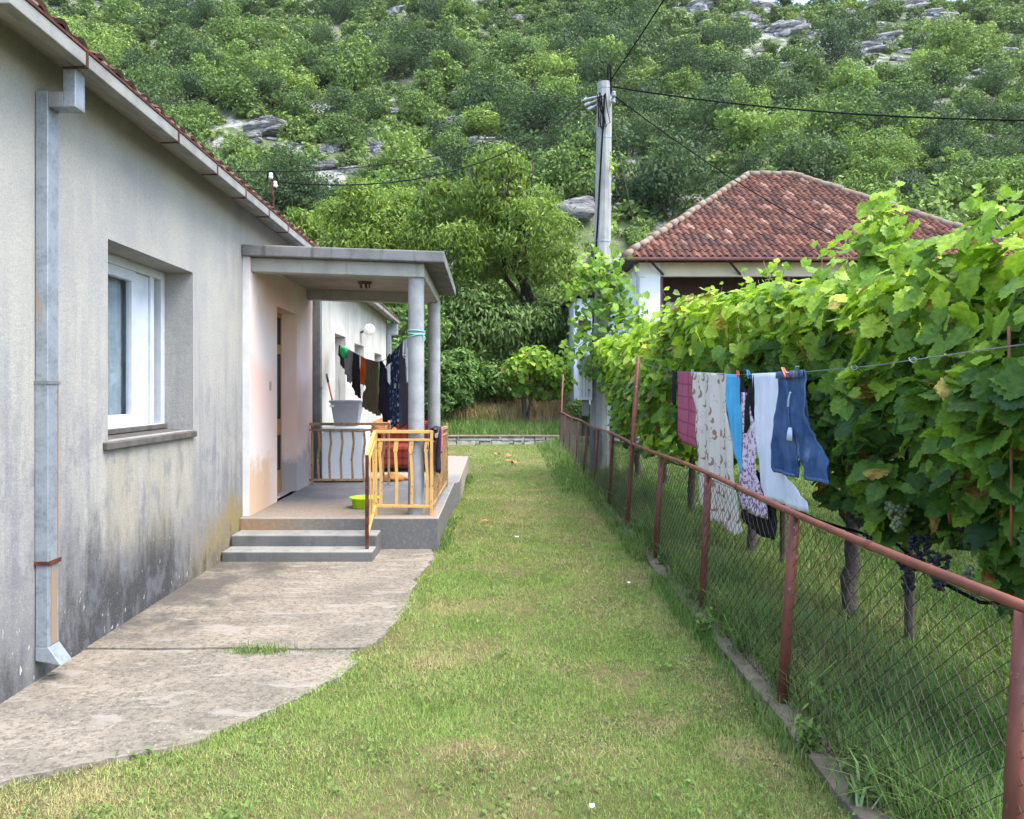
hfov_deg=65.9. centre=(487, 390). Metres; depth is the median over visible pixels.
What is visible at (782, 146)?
hillside tree
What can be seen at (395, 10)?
rock outcrop
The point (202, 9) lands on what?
hillside oak
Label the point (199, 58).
hillside ash
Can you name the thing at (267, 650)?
grass tuft
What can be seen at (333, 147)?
rock outcrop
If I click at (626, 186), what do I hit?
overhead cable
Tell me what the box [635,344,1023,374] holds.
clothesline
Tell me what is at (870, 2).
rock outcrop
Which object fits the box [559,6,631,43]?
hillside oak
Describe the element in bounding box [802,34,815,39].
rock outcrop
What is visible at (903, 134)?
hillside tree
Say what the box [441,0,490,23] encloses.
hillside tree
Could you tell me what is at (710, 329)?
grapevine
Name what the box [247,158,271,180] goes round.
hillside ash
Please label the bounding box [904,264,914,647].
trellis stake
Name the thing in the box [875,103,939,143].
hillside ash
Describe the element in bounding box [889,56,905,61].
rock outcrop
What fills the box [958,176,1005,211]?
hillside ash
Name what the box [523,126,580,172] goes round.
hillside oak
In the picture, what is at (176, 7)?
hillside oak
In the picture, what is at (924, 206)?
hillside tree
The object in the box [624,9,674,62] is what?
hillside oak
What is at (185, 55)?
hillside oak
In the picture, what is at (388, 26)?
hillside oak
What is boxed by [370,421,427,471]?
armchair
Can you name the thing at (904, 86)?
hillside tree
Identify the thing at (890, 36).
rock outcrop
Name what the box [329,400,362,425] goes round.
laundry tub
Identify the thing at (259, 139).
rock outcrop
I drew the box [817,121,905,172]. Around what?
hillside tree
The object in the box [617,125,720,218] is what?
hillside oak
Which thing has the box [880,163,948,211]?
hillside oak
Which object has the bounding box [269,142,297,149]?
rock outcrop
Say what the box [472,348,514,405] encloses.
bush
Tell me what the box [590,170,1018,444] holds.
tiled roof house
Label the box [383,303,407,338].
bush
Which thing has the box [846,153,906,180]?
hillside tree
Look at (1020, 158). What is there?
hillside tree
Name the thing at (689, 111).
hillside tree
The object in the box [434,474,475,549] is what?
platform grass
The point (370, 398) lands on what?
shirt
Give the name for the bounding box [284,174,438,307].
walnut tree
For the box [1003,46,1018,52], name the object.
rock outcrop
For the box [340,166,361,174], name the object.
rock outcrop
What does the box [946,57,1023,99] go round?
hillside oak
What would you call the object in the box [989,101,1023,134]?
hillside oak
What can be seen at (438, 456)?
shirt
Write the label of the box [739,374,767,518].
floral dress
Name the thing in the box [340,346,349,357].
cloth
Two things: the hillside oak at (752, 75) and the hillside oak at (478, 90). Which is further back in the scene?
the hillside oak at (752, 75)
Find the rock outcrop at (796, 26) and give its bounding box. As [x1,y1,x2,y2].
[771,17,810,36]
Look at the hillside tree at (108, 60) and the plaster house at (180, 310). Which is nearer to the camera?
the plaster house at (180, 310)
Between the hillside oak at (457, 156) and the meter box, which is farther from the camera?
the hillside oak at (457, 156)
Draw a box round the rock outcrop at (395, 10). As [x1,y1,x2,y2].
[386,5,404,13]
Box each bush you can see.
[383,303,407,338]
[392,304,482,420]
[440,347,489,418]
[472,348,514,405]
[566,398,590,421]
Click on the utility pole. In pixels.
(599, 409)
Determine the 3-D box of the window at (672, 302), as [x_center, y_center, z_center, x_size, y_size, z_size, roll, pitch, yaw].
[5.775,-2.175,23.970,0.850,1.150,0.059,0,0,0]
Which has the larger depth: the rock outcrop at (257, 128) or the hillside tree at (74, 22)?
the hillside tree at (74, 22)
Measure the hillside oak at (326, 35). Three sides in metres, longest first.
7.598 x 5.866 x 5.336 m
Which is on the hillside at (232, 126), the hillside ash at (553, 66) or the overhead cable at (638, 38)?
the hillside ash at (553, 66)
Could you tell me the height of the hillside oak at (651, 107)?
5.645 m
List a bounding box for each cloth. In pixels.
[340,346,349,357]
[378,472,407,481]
[671,370,676,405]
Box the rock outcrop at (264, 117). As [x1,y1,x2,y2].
[258,115,274,120]
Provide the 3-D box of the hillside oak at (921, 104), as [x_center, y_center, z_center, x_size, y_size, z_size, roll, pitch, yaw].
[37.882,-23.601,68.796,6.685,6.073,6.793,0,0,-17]
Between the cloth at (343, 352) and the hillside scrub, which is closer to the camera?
the cloth at (343, 352)
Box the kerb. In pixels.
[572,466,898,818]
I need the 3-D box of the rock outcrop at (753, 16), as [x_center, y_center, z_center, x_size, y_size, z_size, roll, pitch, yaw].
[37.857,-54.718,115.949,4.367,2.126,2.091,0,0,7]
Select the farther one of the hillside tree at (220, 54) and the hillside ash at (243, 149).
the hillside tree at (220, 54)
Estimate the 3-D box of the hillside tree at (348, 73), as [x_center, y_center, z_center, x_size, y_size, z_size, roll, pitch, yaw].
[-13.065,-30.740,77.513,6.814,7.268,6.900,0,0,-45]
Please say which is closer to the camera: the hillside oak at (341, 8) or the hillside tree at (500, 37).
the hillside tree at (500, 37)
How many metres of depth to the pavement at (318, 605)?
5.75 m
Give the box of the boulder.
[554,195,594,223]
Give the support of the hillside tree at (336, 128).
on the hillside at (232, 126)
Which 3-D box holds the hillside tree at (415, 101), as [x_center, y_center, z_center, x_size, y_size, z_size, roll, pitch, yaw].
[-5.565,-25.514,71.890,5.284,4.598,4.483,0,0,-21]
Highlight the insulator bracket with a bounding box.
[266,170,278,206]
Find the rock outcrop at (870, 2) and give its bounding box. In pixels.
[864,0,876,8]
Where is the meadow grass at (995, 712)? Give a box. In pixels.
[554,433,1012,818]
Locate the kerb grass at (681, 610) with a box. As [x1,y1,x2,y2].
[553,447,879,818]
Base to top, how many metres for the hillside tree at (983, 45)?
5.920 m
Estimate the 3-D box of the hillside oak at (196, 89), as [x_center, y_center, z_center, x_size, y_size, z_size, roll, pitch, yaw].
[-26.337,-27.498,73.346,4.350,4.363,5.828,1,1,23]
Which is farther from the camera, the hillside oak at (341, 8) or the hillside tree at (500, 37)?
the hillside oak at (341, 8)
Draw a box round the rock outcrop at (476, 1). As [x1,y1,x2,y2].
[466,0,484,10]
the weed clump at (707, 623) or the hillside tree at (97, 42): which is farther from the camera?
the hillside tree at (97, 42)
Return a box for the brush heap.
[475,388,554,405]
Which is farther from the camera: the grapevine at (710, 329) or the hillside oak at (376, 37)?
the hillside oak at (376, 37)
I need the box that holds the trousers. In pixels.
[399,340,407,426]
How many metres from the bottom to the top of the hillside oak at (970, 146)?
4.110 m
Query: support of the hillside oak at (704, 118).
on the hillside at (232, 126)
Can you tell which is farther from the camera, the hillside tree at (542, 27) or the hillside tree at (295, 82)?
the hillside tree at (542, 27)
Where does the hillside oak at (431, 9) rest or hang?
on the hillside at (232, 126)
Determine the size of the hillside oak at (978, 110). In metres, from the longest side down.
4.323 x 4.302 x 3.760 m
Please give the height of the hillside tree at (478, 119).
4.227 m
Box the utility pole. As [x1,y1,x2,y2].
[581,62,615,468]
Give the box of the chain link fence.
[559,356,1023,818]
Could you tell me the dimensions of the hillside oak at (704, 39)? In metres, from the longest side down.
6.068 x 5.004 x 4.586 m
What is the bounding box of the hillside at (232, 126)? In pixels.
[44,0,1023,436]
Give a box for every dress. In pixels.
[378,354,389,421]
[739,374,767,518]
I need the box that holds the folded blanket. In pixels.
[370,418,396,434]
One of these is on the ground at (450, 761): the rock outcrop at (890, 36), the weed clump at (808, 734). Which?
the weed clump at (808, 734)
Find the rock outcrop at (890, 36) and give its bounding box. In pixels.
[868,30,902,44]
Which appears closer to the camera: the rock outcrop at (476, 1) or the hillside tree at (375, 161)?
the hillside tree at (375, 161)
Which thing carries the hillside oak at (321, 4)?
on the hillside at (232, 126)
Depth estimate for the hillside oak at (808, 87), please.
74.27 m
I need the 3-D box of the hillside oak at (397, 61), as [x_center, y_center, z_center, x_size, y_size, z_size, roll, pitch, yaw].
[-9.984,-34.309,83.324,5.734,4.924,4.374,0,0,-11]
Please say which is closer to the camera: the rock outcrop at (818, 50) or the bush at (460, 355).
the bush at (460, 355)
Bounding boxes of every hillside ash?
[190,52,224,80]
[219,38,270,81]
[226,146,262,177]
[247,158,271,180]
[363,165,423,204]
[371,122,434,187]
[427,49,473,90]
[452,30,482,68]
[529,263,558,289]
[536,53,576,84]
[580,231,615,260]
[582,34,626,80]
[713,107,773,161]
[753,164,776,170]
[824,56,870,93]
[831,65,879,109]
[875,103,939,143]
[910,46,949,79]
[936,146,972,169]
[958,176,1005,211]
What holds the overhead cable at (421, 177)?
attached to the utility pole
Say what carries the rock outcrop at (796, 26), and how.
on the hillside at (232, 126)
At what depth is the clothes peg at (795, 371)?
4.78 m
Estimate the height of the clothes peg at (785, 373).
0.067 m
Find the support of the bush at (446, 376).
on the hillside at (232, 126)
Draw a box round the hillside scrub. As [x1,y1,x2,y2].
[42,0,1023,359]
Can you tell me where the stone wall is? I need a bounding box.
[448,435,558,444]
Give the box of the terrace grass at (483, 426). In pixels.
[424,414,589,435]
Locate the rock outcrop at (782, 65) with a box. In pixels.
[777,61,792,68]
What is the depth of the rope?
8.03 m
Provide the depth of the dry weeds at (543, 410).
26.30 m
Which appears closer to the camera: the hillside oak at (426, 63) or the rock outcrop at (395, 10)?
the hillside oak at (426, 63)
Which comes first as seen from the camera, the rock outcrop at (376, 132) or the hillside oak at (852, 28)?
the rock outcrop at (376, 132)
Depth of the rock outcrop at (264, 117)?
70.39 m
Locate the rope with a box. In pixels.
[407,329,424,340]
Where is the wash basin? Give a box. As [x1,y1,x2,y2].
[349,495,378,508]
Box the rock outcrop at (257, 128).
[240,118,288,137]
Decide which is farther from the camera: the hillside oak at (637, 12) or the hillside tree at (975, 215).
the hillside oak at (637, 12)
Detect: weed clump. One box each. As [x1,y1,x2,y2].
[627,511,635,528]
[657,546,666,564]
[685,588,694,598]
[695,606,717,639]
[729,622,747,651]
[790,702,825,753]
[809,682,842,735]
[839,754,881,803]
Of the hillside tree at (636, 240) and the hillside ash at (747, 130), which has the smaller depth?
the hillside tree at (636, 240)
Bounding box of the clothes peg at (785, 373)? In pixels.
[781,367,788,377]
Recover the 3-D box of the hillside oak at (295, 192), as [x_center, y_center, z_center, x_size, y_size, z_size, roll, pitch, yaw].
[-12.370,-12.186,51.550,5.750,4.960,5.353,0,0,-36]
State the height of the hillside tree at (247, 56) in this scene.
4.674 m
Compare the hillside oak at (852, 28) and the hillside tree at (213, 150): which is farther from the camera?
the hillside oak at (852, 28)
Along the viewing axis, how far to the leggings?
8.88 m
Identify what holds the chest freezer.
on the plaster house at (180, 310)
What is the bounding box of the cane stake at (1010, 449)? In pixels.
[1007,326,1013,545]
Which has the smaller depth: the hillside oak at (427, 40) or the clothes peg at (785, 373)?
the clothes peg at (785, 373)
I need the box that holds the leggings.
[390,345,399,429]
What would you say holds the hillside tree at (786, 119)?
on the hillside at (232, 126)
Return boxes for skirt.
[741,470,777,540]
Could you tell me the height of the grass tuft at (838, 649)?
0.671 m
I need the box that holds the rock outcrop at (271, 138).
[266,137,278,140]
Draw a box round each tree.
[51,12,84,29]
[56,14,90,41]
[69,27,92,43]
[74,25,130,59]
[89,43,122,66]
[100,0,148,23]
[109,62,140,80]
[123,59,207,101]
[155,100,222,131]
[164,107,211,151]
[194,40,230,67]
[195,71,273,110]
[198,0,281,47]
[199,141,230,158]
[213,151,261,184]
[218,130,254,156]
[224,47,286,84]
[245,55,299,81]
[258,31,318,76]
[270,34,315,60]
[271,81,318,119]
[274,68,328,100]
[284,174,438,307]
[315,34,389,93]
[318,102,382,145]
[333,197,379,244]
[345,147,401,181]
[365,28,408,67]
[391,67,447,104]
[392,140,592,343]
[393,304,406,339]
[397,81,447,124]
[402,279,569,375]
[427,126,471,159]
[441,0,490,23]
[448,73,494,110]
[451,102,516,138]
[460,54,527,94]
[467,257,518,346]
[490,22,533,55]
[494,82,541,111]
[500,32,553,66]
[500,345,576,423]
[506,277,584,340]
[514,33,583,84]
[517,174,555,196]
[522,121,633,203]
[530,12,564,41]
[534,71,582,116]
[541,272,586,302]
[586,0,629,19]
[627,227,649,244]
[658,64,706,95]
[679,104,712,125]
[718,73,773,117]
[744,98,812,147]
[765,127,834,165]
[769,43,830,89]
[771,86,881,146]
[811,114,848,134]
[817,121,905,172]
[830,59,884,88]
[838,165,879,193]
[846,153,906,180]
[859,125,900,150]
[861,169,968,222]
[863,135,922,170]
[872,58,932,87]
[872,75,926,101]
[875,92,897,113]
[880,124,910,141]
[888,135,920,165]
[901,138,927,161]
[903,47,970,92]
[906,8,979,63]
[939,163,985,201]
[948,21,1011,63]
[955,199,1008,224]
[957,153,1023,187]
[971,219,1018,238]
[984,155,1023,177]
[995,88,1023,108]
[998,177,1023,204]
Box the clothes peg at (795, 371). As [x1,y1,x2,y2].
[793,366,798,376]
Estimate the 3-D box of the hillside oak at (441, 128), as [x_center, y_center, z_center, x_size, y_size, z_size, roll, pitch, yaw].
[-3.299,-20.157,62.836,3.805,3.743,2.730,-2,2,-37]
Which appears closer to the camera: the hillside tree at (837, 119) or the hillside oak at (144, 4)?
the hillside tree at (837, 119)
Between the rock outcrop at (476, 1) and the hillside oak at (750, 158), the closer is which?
the hillside oak at (750, 158)
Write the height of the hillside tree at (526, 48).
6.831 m
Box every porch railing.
[309,423,389,484]
[365,423,447,548]
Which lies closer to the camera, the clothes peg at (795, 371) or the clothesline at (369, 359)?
the clothes peg at (795, 371)
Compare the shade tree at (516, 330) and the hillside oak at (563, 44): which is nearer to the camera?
the shade tree at (516, 330)
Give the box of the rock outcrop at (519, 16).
[512,14,526,18]
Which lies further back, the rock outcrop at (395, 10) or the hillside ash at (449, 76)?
the rock outcrop at (395, 10)
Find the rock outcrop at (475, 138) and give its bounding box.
[467,136,500,145]
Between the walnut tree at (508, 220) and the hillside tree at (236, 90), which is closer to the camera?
the walnut tree at (508, 220)
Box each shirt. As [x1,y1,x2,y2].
[344,349,352,383]
[352,352,360,397]
[362,359,380,415]
[402,338,407,382]
[427,426,441,473]
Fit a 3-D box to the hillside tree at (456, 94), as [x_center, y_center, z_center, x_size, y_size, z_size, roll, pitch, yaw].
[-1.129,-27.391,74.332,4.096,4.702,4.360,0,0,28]
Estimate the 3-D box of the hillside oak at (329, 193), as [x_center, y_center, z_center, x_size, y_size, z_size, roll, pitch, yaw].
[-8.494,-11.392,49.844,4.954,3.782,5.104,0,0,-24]
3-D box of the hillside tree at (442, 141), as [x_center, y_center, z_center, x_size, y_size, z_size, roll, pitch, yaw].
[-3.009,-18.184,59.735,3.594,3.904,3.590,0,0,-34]
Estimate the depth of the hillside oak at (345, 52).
81.80 m
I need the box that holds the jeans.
[771,370,829,484]
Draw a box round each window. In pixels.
[103,252,196,449]
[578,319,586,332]
[664,300,683,312]
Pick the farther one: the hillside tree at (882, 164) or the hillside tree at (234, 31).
the hillside tree at (234, 31)
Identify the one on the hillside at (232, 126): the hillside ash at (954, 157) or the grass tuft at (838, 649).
the hillside ash at (954, 157)
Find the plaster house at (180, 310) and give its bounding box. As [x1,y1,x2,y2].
[0,0,468,703]
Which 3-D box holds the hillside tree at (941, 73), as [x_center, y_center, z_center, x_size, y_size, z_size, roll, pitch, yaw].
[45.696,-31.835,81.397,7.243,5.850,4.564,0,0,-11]
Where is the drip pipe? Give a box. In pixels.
[671,462,999,604]
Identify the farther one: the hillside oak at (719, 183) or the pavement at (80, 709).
the hillside oak at (719, 183)
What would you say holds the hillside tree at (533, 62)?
on the hillside at (232, 126)
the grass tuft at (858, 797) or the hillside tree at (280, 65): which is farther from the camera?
the hillside tree at (280, 65)
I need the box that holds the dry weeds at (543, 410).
[424,381,590,422]
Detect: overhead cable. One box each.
[236,98,583,171]
[278,101,584,185]
[609,0,663,81]
[610,102,650,269]
[611,94,848,243]
[612,86,1023,120]
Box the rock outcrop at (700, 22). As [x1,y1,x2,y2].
[698,19,726,26]
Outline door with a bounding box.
[277,313,280,492]
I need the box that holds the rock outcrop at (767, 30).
[763,27,776,32]
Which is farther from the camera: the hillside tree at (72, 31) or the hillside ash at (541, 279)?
the hillside tree at (72, 31)
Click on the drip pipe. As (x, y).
(961, 592)
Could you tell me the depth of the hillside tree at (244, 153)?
54.45 m
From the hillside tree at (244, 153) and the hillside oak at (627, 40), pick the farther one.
the hillside oak at (627, 40)
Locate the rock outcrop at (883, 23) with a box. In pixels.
[872,21,900,28]
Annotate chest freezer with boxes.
[321,425,370,481]
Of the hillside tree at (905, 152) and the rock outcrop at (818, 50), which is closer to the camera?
the hillside tree at (905, 152)
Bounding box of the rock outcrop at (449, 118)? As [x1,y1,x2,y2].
[442,116,456,122]
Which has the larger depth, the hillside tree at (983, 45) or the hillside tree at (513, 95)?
the hillside tree at (983, 45)
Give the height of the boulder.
1.854 m
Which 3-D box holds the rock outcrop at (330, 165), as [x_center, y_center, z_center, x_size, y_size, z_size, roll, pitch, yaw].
[-12.614,-17.034,59.600,2.641,0.896,1.265,0,0,-2]
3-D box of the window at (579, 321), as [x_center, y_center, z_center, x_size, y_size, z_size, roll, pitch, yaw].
[3.250,-2.150,26.974,0.300,0.600,0.049,0,0,0]
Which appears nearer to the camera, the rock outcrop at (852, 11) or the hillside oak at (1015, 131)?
the hillside oak at (1015, 131)
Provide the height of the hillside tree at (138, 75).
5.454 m
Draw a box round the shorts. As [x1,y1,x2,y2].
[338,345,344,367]
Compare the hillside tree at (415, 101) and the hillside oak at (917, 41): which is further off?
the hillside oak at (917, 41)
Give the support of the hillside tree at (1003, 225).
on the hillside at (232, 126)
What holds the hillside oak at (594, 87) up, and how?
on the hillside at (232, 126)
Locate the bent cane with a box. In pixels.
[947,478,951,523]
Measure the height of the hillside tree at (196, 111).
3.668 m
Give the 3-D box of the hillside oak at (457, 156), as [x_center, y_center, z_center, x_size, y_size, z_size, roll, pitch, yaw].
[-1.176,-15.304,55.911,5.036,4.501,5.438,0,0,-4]
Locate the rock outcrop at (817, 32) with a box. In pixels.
[808,29,823,35]
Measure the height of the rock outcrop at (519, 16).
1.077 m
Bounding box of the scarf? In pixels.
[725,374,741,473]
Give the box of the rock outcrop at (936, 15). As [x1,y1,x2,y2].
[931,11,959,23]
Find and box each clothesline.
[334,338,406,361]
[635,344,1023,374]
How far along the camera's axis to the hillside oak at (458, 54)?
83.33 m
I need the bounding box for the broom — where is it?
[325,374,332,399]
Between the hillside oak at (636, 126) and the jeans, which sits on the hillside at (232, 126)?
the hillside oak at (636, 126)
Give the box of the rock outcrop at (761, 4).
[749,0,778,14]
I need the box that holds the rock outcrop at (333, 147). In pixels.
[322,144,340,152]
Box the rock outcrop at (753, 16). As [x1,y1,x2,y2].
[731,11,760,21]
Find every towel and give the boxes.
[677,371,696,447]
[752,373,808,512]
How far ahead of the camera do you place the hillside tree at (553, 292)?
36.56 m
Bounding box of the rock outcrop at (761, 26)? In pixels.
[751,24,767,28]
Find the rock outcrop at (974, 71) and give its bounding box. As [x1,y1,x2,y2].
[970,68,997,74]
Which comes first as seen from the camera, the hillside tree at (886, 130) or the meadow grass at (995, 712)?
the meadow grass at (995, 712)
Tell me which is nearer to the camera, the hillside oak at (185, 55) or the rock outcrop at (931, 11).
the hillside oak at (185, 55)
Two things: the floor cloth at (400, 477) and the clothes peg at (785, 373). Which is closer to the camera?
the clothes peg at (785, 373)
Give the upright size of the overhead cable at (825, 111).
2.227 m
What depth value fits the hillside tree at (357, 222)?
42.91 m
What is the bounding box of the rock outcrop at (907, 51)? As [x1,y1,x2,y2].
[901,48,913,54]
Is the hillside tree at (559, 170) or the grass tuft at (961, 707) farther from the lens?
the hillside tree at (559, 170)
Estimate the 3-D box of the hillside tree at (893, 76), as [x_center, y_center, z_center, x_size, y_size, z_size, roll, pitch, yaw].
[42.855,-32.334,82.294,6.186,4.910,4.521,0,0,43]
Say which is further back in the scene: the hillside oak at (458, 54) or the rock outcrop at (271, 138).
the hillside oak at (458, 54)
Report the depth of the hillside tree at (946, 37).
87.79 m
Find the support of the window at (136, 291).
in the plaster house at (180, 310)
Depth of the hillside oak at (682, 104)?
69.26 m
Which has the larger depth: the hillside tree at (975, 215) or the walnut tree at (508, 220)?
the hillside tree at (975, 215)
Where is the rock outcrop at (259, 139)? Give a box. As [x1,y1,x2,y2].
[251,137,262,142]
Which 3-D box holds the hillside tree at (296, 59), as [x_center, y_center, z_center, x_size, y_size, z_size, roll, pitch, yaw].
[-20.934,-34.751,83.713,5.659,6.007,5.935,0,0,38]
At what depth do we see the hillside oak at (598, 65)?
78.02 m
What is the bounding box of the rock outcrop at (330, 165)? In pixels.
[305,159,337,169]
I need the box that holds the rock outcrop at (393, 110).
[388,107,398,113]
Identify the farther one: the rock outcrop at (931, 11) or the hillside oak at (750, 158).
the rock outcrop at (931, 11)
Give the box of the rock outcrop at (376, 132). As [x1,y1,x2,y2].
[366,128,390,136]
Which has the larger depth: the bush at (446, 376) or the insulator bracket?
the bush at (446, 376)
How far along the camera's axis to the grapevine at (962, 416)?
3.54 m
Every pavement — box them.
[0,649,358,789]
[86,549,434,651]
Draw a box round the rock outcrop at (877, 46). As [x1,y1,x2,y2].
[845,39,888,55]
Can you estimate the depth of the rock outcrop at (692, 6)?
123.78 m
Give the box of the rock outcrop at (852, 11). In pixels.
[843,8,855,16]
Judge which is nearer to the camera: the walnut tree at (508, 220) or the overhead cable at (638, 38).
the overhead cable at (638, 38)
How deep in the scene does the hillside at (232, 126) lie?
69.16 m
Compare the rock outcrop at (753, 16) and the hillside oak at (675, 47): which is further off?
the rock outcrop at (753, 16)
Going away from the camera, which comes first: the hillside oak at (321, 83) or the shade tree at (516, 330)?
the shade tree at (516, 330)
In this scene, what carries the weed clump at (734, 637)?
on the ground at (450, 761)
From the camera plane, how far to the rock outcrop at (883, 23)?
114.20 m
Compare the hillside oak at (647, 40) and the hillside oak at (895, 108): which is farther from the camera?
the hillside oak at (647, 40)
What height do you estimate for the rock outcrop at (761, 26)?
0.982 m
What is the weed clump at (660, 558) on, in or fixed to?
on the ground at (450, 761)
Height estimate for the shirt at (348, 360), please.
0.556 m
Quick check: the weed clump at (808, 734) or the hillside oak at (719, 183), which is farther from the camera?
the hillside oak at (719, 183)
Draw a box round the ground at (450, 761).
[0,443,1009,818]
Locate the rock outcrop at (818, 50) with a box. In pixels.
[802,41,841,57]
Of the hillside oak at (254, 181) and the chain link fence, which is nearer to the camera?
the chain link fence
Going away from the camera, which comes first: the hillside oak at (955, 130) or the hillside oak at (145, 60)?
the hillside oak at (955, 130)
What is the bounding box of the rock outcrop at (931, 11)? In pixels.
[924,7,948,15]
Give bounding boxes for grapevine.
[548,150,679,407]
[589,311,670,480]
[617,281,729,513]
[660,258,809,555]
[732,172,947,622]
[832,183,1023,623]
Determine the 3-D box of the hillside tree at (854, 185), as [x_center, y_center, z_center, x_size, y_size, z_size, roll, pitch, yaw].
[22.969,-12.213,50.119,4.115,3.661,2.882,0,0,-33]
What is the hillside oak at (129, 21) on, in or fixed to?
on the hillside at (232, 126)
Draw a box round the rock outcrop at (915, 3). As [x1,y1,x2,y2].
[893,0,930,10]
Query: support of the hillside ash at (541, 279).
on the hillside at (232, 126)
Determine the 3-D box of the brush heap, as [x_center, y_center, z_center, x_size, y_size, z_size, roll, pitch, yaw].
[0.687,0.222,28.256,3.576,1.771,1.867,0,0,-12]
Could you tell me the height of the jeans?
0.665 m
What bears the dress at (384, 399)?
hanging from the clothesline at (369, 359)
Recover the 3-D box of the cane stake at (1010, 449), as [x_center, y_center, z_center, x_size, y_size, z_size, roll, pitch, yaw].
[2.005,0.171,3.025,0.013,0.841,0.066,0,0,23]
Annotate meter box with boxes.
[577,356,591,415]
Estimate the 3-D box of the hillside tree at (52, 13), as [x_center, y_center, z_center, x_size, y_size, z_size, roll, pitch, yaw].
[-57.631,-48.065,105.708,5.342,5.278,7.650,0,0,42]
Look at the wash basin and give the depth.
8.41 m
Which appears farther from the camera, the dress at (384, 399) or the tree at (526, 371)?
the tree at (526, 371)
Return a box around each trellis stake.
[780,503,785,564]
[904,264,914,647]
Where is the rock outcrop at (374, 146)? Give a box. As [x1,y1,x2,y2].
[367,140,388,153]
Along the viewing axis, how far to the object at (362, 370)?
10.57 m
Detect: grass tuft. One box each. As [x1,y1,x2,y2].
[216,638,313,656]
[767,570,918,707]
[815,740,909,808]
[955,659,1003,745]
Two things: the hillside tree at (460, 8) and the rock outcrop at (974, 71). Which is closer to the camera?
the rock outcrop at (974, 71)
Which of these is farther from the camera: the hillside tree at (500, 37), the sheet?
the hillside tree at (500, 37)
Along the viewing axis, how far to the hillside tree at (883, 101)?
71.35 m
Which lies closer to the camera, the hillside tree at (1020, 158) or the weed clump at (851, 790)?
the weed clump at (851, 790)
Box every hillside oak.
[113,48,147,71]
[117,6,162,29]
[121,46,185,87]
[125,63,197,114]
[127,0,161,14]
[160,0,206,19]
[160,20,221,71]
[173,0,228,32]
[173,65,228,106]
[222,155,290,205]
[245,64,292,103]
[252,139,328,191]
[257,160,344,214]
[293,19,339,48]
[295,181,321,206]
[302,34,368,70]
[304,55,339,90]
[306,81,391,126]
[311,182,349,206]
[315,0,369,20]
[321,0,368,24]
[351,28,400,51]
[369,41,417,80]
[370,15,413,47]
[386,21,468,67]
[413,45,454,73]
[414,145,534,230]
[415,0,459,22]
[423,114,469,147]
[436,32,484,69]
[436,144,479,182]
[451,70,528,132]
[462,121,547,178]
[490,87,546,131]
[500,83,593,142]
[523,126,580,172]
[540,29,570,52]
[544,16,593,71]
[552,102,641,172]
[557,115,595,146]
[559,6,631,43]
[562,39,634,87]
[572,6,632,39]
[573,80,620,113]
[579,17,657,73]
[591,172,638,204]
[612,107,656,155]
[616,74,675,116]
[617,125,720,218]
[622,0,660,28]
[623,0,657,32]
[623,104,673,147]
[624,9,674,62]
[625,88,690,134]
[645,123,731,163]
[656,72,747,143]
[657,34,700,59]
[657,42,714,87]
[659,141,715,184]
[665,95,685,118]
[685,165,758,200]
[687,22,728,45]
[693,44,743,84]
[708,17,761,54]
[711,54,784,96]
[719,143,766,180]
[743,47,782,78]
[757,123,849,181]
[773,71,838,109]
[803,13,871,66]
[825,11,883,44]
[826,81,918,130]
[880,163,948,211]
[885,83,976,133]
[904,20,957,53]
[912,125,967,160]
[915,116,977,146]
[926,150,991,188]
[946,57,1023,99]
[956,94,1005,132]
[958,124,1020,167]
[971,134,1023,166]
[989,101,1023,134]
[995,121,1023,157]
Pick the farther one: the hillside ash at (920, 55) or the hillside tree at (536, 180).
the hillside ash at (920, 55)
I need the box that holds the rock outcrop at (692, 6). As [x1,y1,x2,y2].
[685,0,720,13]
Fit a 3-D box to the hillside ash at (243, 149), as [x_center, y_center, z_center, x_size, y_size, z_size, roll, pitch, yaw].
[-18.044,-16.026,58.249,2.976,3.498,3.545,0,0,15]
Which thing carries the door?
in the plaster house at (180, 310)
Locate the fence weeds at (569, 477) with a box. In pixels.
[537,433,602,495]
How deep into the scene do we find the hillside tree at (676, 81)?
75.27 m
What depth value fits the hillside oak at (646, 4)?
110.93 m
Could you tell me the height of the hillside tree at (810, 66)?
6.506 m
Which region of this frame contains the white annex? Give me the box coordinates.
[561,287,612,418]
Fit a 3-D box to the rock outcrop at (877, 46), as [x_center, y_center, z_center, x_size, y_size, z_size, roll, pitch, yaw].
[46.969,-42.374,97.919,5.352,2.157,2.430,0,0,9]
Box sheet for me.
[692,372,742,535]

